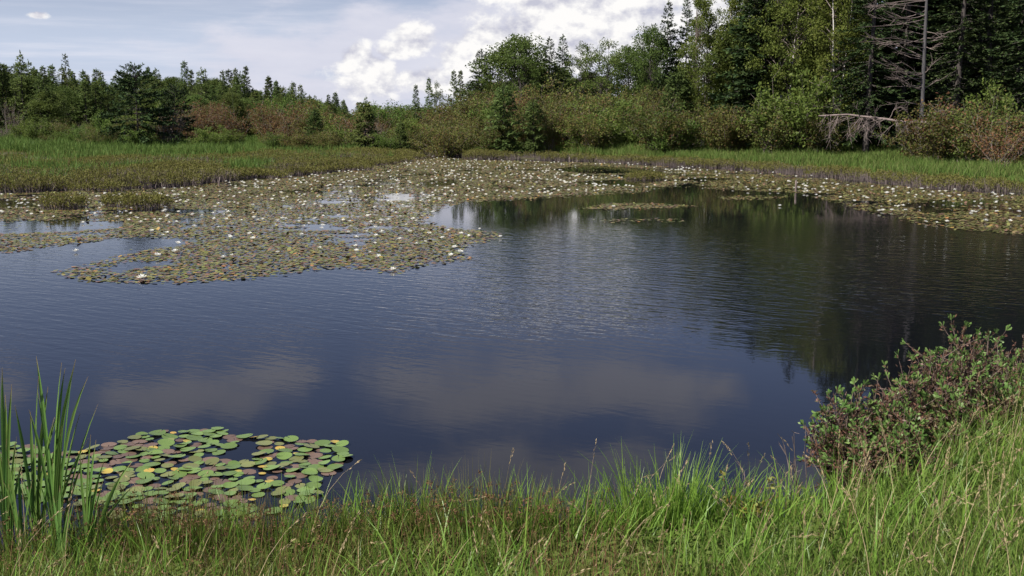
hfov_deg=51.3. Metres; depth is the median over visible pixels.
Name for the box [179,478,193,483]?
lily pad
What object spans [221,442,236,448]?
lily pad
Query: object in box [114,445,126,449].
lily pad
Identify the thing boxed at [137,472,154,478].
lily pad
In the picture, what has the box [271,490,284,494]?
lily pad
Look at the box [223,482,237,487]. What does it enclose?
lily pad
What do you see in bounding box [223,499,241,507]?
lily pad
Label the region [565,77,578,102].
broadleaf tree
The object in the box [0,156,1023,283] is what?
lily pads
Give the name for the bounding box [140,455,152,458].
lily pad
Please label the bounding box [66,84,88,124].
spruce tree
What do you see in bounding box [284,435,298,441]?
lily pad
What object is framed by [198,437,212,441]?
lily pad
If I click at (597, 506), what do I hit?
sedge clump
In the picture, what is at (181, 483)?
lily pad
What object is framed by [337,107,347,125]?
spruce tree
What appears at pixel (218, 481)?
lily pad
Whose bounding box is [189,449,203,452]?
lily pad
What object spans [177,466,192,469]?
lily pad
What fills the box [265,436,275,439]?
lily pad
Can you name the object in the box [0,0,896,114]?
sky
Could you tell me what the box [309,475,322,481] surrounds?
lily pad
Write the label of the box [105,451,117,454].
lily pad
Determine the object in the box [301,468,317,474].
lily pad
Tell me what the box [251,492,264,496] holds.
lily pad
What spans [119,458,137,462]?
lily pad
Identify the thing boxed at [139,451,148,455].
lily pad
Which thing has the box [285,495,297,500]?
lily pad
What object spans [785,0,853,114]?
birch tree
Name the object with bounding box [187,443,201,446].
lily pad
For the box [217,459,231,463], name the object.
lily pad
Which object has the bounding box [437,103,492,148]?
alder bush
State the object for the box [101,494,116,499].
lily pad
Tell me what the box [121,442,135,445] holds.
lily pad
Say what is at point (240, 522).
rush clump
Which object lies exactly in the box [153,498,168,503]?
lily pad
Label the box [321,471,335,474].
lily pad
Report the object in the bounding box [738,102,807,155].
alder bush
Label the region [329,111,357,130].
green bush
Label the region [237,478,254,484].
lily pad
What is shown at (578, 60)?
broadleaf tree
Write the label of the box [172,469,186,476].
lily pad
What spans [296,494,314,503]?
lily pad
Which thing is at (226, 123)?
rusty bush
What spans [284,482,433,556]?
rush clump
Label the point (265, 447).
lily pad
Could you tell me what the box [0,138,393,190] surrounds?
marsh sedge patches
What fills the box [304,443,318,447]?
lily pad
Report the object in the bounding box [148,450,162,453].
lily pad
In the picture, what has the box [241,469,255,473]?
lily pad
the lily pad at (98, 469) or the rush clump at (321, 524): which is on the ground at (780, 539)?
the rush clump at (321, 524)
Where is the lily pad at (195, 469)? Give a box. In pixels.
[186,467,200,472]
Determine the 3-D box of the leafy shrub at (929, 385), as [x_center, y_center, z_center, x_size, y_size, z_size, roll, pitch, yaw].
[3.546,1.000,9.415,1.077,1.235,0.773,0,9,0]
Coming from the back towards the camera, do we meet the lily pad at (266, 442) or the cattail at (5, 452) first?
the lily pad at (266, 442)
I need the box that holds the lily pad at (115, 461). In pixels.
[110,459,121,463]
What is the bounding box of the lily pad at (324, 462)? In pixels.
[318,460,329,463]
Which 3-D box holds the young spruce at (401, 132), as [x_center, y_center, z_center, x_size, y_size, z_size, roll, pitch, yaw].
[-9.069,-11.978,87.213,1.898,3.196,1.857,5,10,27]
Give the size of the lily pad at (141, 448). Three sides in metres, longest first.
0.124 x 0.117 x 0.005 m
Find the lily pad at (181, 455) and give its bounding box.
[168,454,185,456]
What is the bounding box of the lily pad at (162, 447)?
[157,445,169,449]
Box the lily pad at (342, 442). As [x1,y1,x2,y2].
[336,440,348,445]
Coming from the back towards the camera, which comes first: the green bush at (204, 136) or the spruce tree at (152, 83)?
the spruce tree at (152, 83)
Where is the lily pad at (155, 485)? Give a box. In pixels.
[148,483,160,487]
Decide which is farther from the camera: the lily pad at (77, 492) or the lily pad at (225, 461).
the lily pad at (225, 461)
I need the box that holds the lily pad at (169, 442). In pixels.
[157,439,174,445]
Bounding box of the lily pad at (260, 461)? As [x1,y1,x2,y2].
[254,458,266,464]
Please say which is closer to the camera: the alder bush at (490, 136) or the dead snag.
the dead snag
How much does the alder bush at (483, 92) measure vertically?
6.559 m
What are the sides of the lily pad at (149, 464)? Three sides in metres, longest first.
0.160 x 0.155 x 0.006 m
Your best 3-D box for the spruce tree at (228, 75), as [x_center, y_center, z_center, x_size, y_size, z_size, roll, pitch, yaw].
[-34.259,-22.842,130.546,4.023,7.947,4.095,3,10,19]
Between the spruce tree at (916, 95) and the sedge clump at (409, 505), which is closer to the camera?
the sedge clump at (409, 505)
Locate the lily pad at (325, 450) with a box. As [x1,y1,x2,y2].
[320,448,330,452]
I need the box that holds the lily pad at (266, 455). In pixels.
[260,454,274,458]
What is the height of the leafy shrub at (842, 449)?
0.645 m
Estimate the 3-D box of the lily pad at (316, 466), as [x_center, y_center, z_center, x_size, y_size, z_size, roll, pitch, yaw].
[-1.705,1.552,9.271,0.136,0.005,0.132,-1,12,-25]
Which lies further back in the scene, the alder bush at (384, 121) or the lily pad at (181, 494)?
the alder bush at (384, 121)
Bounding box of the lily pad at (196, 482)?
[189,479,201,485]
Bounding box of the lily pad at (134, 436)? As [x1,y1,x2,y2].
[127,435,141,438]
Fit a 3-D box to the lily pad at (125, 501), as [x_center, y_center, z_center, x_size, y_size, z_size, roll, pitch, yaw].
[-3.031,1.675,8.408,0.168,0.009,0.149,-10,5,-11]
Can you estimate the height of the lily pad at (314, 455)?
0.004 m
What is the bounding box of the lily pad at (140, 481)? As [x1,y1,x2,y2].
[135,478,152,483]
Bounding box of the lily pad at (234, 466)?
[225,464,240,468]
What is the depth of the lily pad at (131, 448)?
9.77 m
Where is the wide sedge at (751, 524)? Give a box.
[1,407,1023,575]
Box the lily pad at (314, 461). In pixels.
[308,460,322,464]
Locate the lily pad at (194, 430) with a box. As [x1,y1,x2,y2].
[187,429,199,432]
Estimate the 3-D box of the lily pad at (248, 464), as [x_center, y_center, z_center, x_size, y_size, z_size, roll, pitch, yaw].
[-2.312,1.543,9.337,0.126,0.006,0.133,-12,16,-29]
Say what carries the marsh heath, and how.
on the ground at (780, 539)
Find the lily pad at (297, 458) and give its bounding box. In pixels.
[289,456,303,461]
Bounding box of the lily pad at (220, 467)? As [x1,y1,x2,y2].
[216,466,226,469]
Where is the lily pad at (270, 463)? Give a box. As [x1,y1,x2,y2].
[265,462,276,464]
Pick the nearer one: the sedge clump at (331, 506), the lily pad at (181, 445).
the sedge clump at (331, 506)
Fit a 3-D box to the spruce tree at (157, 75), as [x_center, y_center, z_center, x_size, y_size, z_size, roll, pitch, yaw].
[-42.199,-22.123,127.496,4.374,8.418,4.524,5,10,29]
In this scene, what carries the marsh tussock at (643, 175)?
on the pond water
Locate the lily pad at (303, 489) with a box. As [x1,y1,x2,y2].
[297,486,314,491]
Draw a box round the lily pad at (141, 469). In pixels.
[135,466,150,471]
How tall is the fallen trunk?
3.090 m
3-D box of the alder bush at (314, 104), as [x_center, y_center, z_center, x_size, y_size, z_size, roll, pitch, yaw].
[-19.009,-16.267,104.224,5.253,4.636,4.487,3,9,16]
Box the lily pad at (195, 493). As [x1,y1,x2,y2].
[179,492,196,498]
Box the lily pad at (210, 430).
[202,429,214,432]
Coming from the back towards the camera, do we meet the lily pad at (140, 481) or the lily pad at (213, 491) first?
the lily pad at (140, 481)
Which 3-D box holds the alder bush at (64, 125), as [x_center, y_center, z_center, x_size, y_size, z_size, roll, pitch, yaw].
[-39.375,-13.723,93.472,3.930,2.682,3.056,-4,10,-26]
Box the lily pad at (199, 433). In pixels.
[191,431,203,434]
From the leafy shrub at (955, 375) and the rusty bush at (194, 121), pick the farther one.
the rusty bush at (194, 121)
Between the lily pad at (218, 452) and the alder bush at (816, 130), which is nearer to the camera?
the lily pad at (218, 452)
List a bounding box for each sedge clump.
[0,493,118,575]
[46,489,247,575]
[179,471,364,573]
[284,471,391,554]
[313,452,484,549]
[318,471,435,546]
[375,465,565,561]
[451,469,596,556]
[474,464,666,564]
[553,462,704,552]
[561,430,753,548]
[619,455,766,535]
[648,457,866,546]
[719,467,853,532]
[754,451,909,517]
[834,441,976,499]
[879,419,1022,480]
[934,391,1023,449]
[974,370,1023,433]
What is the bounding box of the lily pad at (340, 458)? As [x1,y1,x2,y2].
[332,455,344,460]
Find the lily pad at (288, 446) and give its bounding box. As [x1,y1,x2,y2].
[284,444,294,447]
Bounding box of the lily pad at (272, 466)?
[263,465,279,469]
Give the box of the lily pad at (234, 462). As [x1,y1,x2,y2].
[228,460,241,464]
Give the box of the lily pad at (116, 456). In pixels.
[110,455,123,457]
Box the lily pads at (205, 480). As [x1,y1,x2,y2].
[10,429,341,528]
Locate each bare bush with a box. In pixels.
[0,90,26,134]
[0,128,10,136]
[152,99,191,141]
[365,111,389,143]
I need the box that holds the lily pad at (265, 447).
[258,445,272,449]
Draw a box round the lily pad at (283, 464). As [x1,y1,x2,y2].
[274,462,289,468]
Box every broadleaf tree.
[2,76,47,125]
[4,75,29,111]
[24,90,75,127]
[47,84,88,130]
[87,81,113,105]
[93,85,125,120]
[124,94,156,119]
[142,88,168,108]
[149,89,178,119]
[161,76,186,89]
[174,94,211,117]
[190,85,218,100]
[202,77,220,88]
[207,92,228,107]
[216,85,242,108]
[217,92,248,130]
[231,97,260,136]
[250,89,264,101]
[262,97,294,113]
[305,99,322,110]
[321,103,339,115]
[428,83,444,122]
[459,84,480,99]
[465,33,556,100]
[499,39,547,100]
[516,68,552,100]
[558,41,604,103]
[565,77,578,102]
[571,71,609,104]
[576,37,629,104]
[602,44,652,103]
[627,23,683,101]
[687,18,798,117]
[709,13,813,103]
[711,31,768,101]
[782,30,867,93]
[795,24,874,110]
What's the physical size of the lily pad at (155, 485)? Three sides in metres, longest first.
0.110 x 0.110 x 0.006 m
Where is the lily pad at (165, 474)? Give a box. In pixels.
[160,471,175,476]
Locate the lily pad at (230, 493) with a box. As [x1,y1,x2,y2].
[224,491,235,494]
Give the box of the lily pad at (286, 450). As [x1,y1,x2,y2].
[278,448,292,451]
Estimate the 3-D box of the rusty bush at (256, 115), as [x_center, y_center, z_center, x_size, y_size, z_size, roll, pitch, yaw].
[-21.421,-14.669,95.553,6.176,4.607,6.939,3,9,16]
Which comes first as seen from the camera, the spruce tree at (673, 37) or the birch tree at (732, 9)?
the birch tree at (732, 9)
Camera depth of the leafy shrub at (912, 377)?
8.89 m
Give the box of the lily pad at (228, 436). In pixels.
[223,434,235,438]
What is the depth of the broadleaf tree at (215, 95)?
114.96 m
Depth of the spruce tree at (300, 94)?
118.44 m
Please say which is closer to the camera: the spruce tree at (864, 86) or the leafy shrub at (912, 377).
the leafy shrub at (912, 377)
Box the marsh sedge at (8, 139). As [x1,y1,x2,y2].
[0,125,411,153]
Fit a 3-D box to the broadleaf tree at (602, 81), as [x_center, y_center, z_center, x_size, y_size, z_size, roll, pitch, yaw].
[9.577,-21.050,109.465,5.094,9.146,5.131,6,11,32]
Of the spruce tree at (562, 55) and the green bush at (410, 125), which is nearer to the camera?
the green bush at (410, 125)
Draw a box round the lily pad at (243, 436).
[236,433,252,437]
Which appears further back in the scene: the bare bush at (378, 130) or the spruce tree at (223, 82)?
the spruce tree at (223, 82)
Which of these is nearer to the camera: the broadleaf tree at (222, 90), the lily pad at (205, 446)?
the lily pad at (205, 446)
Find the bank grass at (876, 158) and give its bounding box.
[426,108,1023,187]
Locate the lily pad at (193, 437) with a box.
[186,435,202,439]
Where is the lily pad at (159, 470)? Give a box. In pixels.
[154,468,165,472]
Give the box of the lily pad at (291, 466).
[284,464,299,469]
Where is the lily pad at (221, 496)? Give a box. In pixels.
[214,494,227,499]
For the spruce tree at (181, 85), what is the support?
on the ground at (780, 539)
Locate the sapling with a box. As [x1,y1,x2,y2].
[720,470,778,539]
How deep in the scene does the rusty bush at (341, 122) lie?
95.39 m
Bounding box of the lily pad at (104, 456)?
[96,455,111,457]
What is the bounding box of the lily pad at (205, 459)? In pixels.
[200,457,217,461]
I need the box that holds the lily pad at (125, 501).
[119,497,137,503]
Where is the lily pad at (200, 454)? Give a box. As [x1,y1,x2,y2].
[193,452,203,456]
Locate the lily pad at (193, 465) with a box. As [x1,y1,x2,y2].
[182,463,199,467]
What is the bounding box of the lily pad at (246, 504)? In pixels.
[237,503,257,510]
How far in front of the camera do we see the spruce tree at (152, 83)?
120.43 m
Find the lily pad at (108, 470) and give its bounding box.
[102,468,112,473]
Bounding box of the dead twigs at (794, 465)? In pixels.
[770,427,806,498]
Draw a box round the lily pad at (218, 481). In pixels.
[212,479,230,484]
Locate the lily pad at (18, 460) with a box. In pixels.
[10,458,22,463]
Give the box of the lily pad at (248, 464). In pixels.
[241,461,254,466]
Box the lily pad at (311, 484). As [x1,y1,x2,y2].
[306,482,320,487]
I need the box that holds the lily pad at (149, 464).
[142,462,160,466]
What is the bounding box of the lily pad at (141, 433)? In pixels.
[135,432,147,434]
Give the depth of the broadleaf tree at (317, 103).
138.04 m
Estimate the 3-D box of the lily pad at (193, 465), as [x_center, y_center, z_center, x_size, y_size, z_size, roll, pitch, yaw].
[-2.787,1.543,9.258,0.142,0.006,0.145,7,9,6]
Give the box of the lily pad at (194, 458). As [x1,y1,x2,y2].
[188,456,201,461]
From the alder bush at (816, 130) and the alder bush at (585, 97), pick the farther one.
the alder bush at (585, 97)
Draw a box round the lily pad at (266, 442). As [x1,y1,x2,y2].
[256,440,272,444]
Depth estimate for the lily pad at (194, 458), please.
9.46 m
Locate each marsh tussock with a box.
[36,188,91,209]
[100,190,137,207]
[119,190,174,209]
[461,147,503,159]
[624,169,666,179]
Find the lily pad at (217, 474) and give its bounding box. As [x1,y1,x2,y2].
[210,472,222,475]
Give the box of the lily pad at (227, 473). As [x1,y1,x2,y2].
[222,471,237,475]
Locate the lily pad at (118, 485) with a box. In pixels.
[107,483,125,489]
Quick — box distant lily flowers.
[1,156,1012,194]
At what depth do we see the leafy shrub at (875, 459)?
8.08 m
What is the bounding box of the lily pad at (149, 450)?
[145,447,161,451]
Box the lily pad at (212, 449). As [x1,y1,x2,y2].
[205,448,216,451]
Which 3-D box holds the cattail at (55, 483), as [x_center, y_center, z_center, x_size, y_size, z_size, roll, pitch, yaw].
[-2.876,1.161,6.854,0.402,1.490,0.229,0,9,0]
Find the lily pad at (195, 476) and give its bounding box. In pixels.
[183,474,200,479]
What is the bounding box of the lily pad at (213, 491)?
[208,489,223,493]
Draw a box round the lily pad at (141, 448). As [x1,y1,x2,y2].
[135,447,146,450]
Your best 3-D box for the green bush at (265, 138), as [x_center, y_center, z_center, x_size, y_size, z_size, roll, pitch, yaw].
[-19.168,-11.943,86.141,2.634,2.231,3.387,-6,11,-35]
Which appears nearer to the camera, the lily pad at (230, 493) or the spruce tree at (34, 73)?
the lily pad at (230, 493)
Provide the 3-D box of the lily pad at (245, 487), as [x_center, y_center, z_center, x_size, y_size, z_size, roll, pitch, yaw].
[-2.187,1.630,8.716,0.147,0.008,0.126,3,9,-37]
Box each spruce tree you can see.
[0,63,19,127]
[0,71,15,127]
[0,75,18,127]
[0,78,9,129]
[0,98,6,130]
[4,64,11,81]
[6,50,37,127]
[7,76,25,124]
[14,61,21,77]
[15,59,33,112]
[20,73,55,128]
[31,70,37,77]
[34,65,51,120]
[38,86,59,128]
[46,65,60,87]
[47,64,59,95]
[56,64,68,86]
[60,74,68,96]
[66,72,83,124]
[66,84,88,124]
[70,80,95,130]
[77,69,88,85]
[82,75,91,108]
[85,84,108,126]
[88,76,114,122]
[92,69,102,91]
[95,62,181,145]
[96,72,111,110]
[97,92,111,122]
[105,82,119,124]
[118,89,142,131]
[144,65,152,86]
[148,68,164,88]
[150,76,161,91]
[155,82,201,142]
[177,83,188,111]
[179,60,191,95]
[185,70,198,93]
[189,66,211,109]
[207,85,217,112]
[217,69,227,100]
[219,69,232,96]
[230,74,250,121]
[231,68,242,92]
[233,76,239,97]
[235,83,249,134]
[242,66,253,125]
[246,92,258,126]
[251,93,264,130]
[262,79,276,106]
[263,76,274,102]
[272,81,279,102]
[277,87,286,99]
[283,87,295,107]
[288,83,296,111]
[291,82,297,99]
[295,85,304,109]
[324,94,332,113]
[331,92,339,109]
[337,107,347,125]
[410,85,421,124]
[422,77,434,117]
[448,70,460,110]
[457,71,466,105]
[461,48,496,102]
[536,37,562,101]
[550,34,576,99]
[648,1,682,100]
[674,0,699,101]
[706,0,786,138]
[800,0,897,144]
[801,1,907,145]
[814,0,916,153]
[841,0,969,142]
[846,1,917,142]
[847,0,971,146]
[857,0,973,144]
[871,0,1002,141]
[877,1,1006,134]
[884,0,977,104]
[889,0,1014,148]
[911,0,1023,116]
[925,0,1023,127]
[941,0,1023,139]
[970,0,1023,102]
[977,0,1023,145]
[978,2,1023,114]
[994,2,1023,123]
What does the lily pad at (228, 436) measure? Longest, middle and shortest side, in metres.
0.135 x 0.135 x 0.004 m
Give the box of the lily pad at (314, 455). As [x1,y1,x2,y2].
[307,453,322,457]
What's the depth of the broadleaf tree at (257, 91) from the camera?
128.72 m
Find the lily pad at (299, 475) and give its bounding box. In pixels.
[292,473,306,478]
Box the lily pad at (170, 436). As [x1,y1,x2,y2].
[162,433,177,438]
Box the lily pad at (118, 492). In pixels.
[106,490,120,494]
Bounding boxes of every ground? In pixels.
[0,151,1023,575]
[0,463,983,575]
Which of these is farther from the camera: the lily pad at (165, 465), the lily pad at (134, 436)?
the lily pad at (134, 436)
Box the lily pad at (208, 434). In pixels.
[203,432,214,435]
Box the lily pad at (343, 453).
[337,452,348,454]
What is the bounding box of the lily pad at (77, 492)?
[73,488,88,494]
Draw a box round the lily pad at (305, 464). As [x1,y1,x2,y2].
[299,462,310,465]
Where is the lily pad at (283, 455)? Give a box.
[276,452,291,459]
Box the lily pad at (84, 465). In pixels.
[77,463,91,467]
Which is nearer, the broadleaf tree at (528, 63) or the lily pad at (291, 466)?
the lily pad at (291, 466)
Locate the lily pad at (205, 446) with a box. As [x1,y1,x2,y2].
[198,444,210,447]
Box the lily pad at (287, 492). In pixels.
[283,489,294,495]
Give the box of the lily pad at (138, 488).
[125,486,144,491]
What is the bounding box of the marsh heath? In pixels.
[0,146,1023,193]
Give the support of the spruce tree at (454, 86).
on the ground at (780, 539)
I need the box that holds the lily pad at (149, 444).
[141,443,157,446]
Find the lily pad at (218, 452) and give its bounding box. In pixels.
[212,450,225,454]
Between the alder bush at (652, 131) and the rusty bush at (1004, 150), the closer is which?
the rusty bush at (1004, 150)
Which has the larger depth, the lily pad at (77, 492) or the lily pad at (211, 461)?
the lily pad at (211, 461)
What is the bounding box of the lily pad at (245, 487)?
[236,485,252,490]
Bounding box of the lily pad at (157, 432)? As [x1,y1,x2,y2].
[149,430,165,434]
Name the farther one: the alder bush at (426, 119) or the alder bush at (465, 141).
the alder bush at (426, 119)
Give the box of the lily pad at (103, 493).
[96,491,109,496]
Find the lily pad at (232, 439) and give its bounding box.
[227,438,242,441]
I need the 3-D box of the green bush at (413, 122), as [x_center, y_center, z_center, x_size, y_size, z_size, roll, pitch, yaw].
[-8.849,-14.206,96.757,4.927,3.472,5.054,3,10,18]
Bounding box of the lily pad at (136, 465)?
[130,463,143,466]
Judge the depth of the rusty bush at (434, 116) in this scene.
100.69 m
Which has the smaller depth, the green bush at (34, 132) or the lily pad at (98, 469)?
the lily pad at (98, 469)
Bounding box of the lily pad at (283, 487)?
[276,486,290,490]
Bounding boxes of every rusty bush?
[167,100,225,137]
[174,99,217,139]
[175,105,211,138]
[205,101,258,143]
[242,99,315,135]
[244,107,305,140]
[265,99,321,140]
[321,107,336,120]
[325,104,380,134]
[343,119,390,136]
[416,108,458,127]
[483,91,542,120]
[491,92,564,112]
[548,111,610,146]
[589,100,657,139]
[902,91,1012,162]
[958,113,1023,166]
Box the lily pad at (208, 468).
[200,466,217,470]
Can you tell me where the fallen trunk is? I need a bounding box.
[818,99,939,149]
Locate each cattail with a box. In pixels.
[0,371,23,567]
[3,460,31,563]
[15,376,57,549]
[29,357,97,553]
[53,486,73,572]
[76,435,104,575]
[89,462,131,555]
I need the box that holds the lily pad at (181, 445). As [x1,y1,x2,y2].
[173,443,186,446]
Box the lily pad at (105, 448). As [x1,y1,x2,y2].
[98,446,114,449]
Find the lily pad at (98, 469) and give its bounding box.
[93,467,105,471]
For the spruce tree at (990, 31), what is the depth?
70.22 m
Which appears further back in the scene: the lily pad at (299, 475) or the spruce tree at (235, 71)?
the spruce tree at (235, 71)
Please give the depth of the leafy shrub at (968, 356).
10.04 m
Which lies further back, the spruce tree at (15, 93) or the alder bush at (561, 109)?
the spruce tree at (15, 93)
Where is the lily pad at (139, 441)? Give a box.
[132,440,147,442]
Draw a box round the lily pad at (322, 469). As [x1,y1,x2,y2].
[317,467,333,471]
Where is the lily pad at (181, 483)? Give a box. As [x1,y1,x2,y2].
[172,482,185,486]
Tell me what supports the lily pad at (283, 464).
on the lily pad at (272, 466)
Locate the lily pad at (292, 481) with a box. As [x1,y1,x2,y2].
[288,479,301,483]
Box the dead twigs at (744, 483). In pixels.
[727,460,776,512]
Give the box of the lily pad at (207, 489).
[203,486,220,492]
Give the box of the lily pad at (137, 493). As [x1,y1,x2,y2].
[126,491,143,495]
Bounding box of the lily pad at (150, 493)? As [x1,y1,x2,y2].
[144,490,156,495]
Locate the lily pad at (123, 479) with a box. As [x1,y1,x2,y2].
[113,477,129,481]
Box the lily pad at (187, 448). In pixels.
[180,447,195,450]
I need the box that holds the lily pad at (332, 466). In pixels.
[327,464,342,469]
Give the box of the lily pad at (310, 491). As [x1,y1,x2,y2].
[299,490,315,494]
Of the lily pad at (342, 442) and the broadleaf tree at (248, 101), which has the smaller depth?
the lily pad at (342, 442)
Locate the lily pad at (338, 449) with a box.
[332,446,348,452]
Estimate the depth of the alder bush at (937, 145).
60.23 m
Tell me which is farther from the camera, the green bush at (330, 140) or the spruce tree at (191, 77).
the spruce tree at (191, 77)
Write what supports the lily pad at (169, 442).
on the pond water
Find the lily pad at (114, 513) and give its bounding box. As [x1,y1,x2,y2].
[105,510,122,517]
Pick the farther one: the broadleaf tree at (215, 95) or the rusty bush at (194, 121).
the broadleaf tree at (215, 95)
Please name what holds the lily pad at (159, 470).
on the pond water
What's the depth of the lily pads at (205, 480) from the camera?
9.02 m
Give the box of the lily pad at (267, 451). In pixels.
[259,449,273,453]
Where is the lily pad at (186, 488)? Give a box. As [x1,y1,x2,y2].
[184,486,201,490]
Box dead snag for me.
[862,0,959,147]
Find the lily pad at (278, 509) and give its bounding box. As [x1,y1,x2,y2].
[264,507,280,513]
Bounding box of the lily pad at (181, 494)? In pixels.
[165,493,183,497]
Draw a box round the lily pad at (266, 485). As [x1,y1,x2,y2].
[257,482,271,488]
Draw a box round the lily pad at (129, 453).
[121,452,136,455]
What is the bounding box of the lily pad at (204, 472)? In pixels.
[198,470,213,476]
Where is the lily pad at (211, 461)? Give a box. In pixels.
[205,458,218,464]
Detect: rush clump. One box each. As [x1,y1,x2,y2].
[0,495,183,574]
[5,471,216,569]
[57,466,272,567]
[134,474,353,569]
[191,489,396,560]
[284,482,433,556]
[336,470,606,569]
[344,471,496,553]
[396,451,561,539]
[454,472,612,550]
[507,488,642,548]
[702,470,799,536]
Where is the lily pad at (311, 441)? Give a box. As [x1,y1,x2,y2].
[306,439,316,442]
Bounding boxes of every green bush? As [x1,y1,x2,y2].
[5,115,47,138]
[22,115,58,139]
[68,124,92,142]
[74,128,106,142]
[79,120,96,134]
[84,126,106,139]
[92,106,117,137]
[100,130,124,143]
[105,101,166,137]
[117,128,160,145]
[181,123,231,145]
[211,124,246,144]
[243,92,304,119]
[251,88,312,131]
[257,129,285,145]
[260,129,288,148]
[277,129,323,148]
[289,130,317,146]
[297,98,345,136]
[308,127,350,147]
[311,129,354,148]
[318,124,359,138]
[325,126,363,146]
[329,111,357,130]
[364,126,400,148]
[365,128,401,148]
[387,112,442,149]
[393,116,431,130]
[466,85,538,145]
[532,94,584,140]
[556,96,635,148]
[563,109,616,147]
[595,91,660,141]
[607,95,656,144]
[735,54,886,151]
[936,73,1018,157]
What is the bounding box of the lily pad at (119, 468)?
[112,466,126,471]
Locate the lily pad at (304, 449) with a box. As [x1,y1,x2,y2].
[297,447,311,451]
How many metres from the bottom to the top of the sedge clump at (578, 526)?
0.583 m
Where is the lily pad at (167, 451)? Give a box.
[162,449,174,453]
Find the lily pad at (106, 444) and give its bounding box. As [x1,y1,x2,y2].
[101,442,116,446]
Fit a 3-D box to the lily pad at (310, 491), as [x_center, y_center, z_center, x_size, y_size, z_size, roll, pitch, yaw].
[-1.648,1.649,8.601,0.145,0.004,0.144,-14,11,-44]
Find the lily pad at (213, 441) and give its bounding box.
[206,440,218,443]
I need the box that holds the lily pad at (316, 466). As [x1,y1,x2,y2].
[308,464,323,468]
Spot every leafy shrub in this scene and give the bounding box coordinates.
[797,385,868,493]
[812,415,900,489]
[815,379,907,469]
[820,431,913,496]
[840,371,945,437]
[865,335,980,459]
[867,400,969,472]
[871,425,962,489]
[909,376,991,439]
[914,347,1007,426]
[923,401,1005,459]
[928,313,1016,427]
[958,335,1023,405]
[966,372,1023,432]
[993,335,1023,391]
[994,360,1023,420]
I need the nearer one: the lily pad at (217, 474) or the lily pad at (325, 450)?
the lily pad at (217, 474)
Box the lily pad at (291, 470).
[286,468,298,471]
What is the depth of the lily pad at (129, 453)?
9.65 m
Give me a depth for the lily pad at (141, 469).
9.22 m
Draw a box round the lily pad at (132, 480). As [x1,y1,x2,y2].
[127,477,141,482]
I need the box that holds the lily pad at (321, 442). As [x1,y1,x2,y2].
[314,440,330,445]
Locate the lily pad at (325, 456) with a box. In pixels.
[318,455,331,458]
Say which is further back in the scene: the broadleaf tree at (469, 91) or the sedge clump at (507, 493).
the broadleaf tree at (469, 91)
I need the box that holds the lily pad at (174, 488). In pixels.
[166,487,180,490]
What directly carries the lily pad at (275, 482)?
on the pond water
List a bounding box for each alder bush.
[40,118,76,137]
[45,120,68,135]
[82,122,96,134]
[113,112,152,136]
[186,99,237,139]
[193,100,245,132]
[248,105,279,140]
[286,109,329,140]
[290,98,336,138]
[343,99,409,129]
[375,101,416,119]
[376,111,398,135]
[385,126,398,141]
[390,101,426,116]
[391,105,442,123]
[392,107,433,123]
[400,111,448,143]
[406,115,476,156]
[406,126,431,151]
[415,94,477,125]
[419,102,451,129]
[421,113,467,143]
[421,123,447,148]
[433,116,479,150]
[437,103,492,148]
[446,93,505,125]
[451,91,504,127]
[460,75,505,111]
[460,116,514,150]
[463,105,495,125]
[465,114,513,148]
[506,69,589,110]
[510,82,584,114]
[512,86,578,147]
[512,110,556,152]
[522,102,571,152]
[523,91,592,141]
[548,86,607,114]
[548,99,618,150]
[572,117,622,147]
[583,93,620,131]
[588,96,655,140]
[592,83,648,110]
[619,91,700,152]
[627,83,675,111]
[632,95,696,151]
[637,84,682,108]
[639,100,701,150]
[670,97,715,149]
[693,102,754,151]
[693,105,743,148]
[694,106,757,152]
[698,109,746,150]
[734,110,758,150]
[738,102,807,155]
[741,107,763,149]
[797,98,864,154]
[873,101,985,162]
[911,80,1023,163]
[988,102,1023,159]
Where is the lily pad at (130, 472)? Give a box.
[119,470,134,476]
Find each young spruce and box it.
[304,108,325,145]
[348,101,380,147]
[393,122,409,149]
[482,83,522,155]
[517,98,547,156]
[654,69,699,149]
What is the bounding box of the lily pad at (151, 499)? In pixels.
[141,497,153,503]
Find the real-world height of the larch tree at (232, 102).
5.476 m
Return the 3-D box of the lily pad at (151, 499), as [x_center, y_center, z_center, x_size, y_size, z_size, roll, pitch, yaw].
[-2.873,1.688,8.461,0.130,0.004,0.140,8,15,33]
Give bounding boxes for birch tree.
[675,0,730,145]
[712,0,764,103]
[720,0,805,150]
[741,0,834,115]
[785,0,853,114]
[801,0,880,142]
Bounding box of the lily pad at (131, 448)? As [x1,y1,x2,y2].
[124,446,140,449]
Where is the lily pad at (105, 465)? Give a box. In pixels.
[89,463,108,468]
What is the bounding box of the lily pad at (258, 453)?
[252,451,265,454]
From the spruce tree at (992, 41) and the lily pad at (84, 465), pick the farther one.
the spruce tree at (992, 41)
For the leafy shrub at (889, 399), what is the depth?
8.79 m
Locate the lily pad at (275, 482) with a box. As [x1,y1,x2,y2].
[270,480,283,485]
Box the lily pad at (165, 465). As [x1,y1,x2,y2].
[161,463,173,467]
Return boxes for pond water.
[0,155,1023,563]

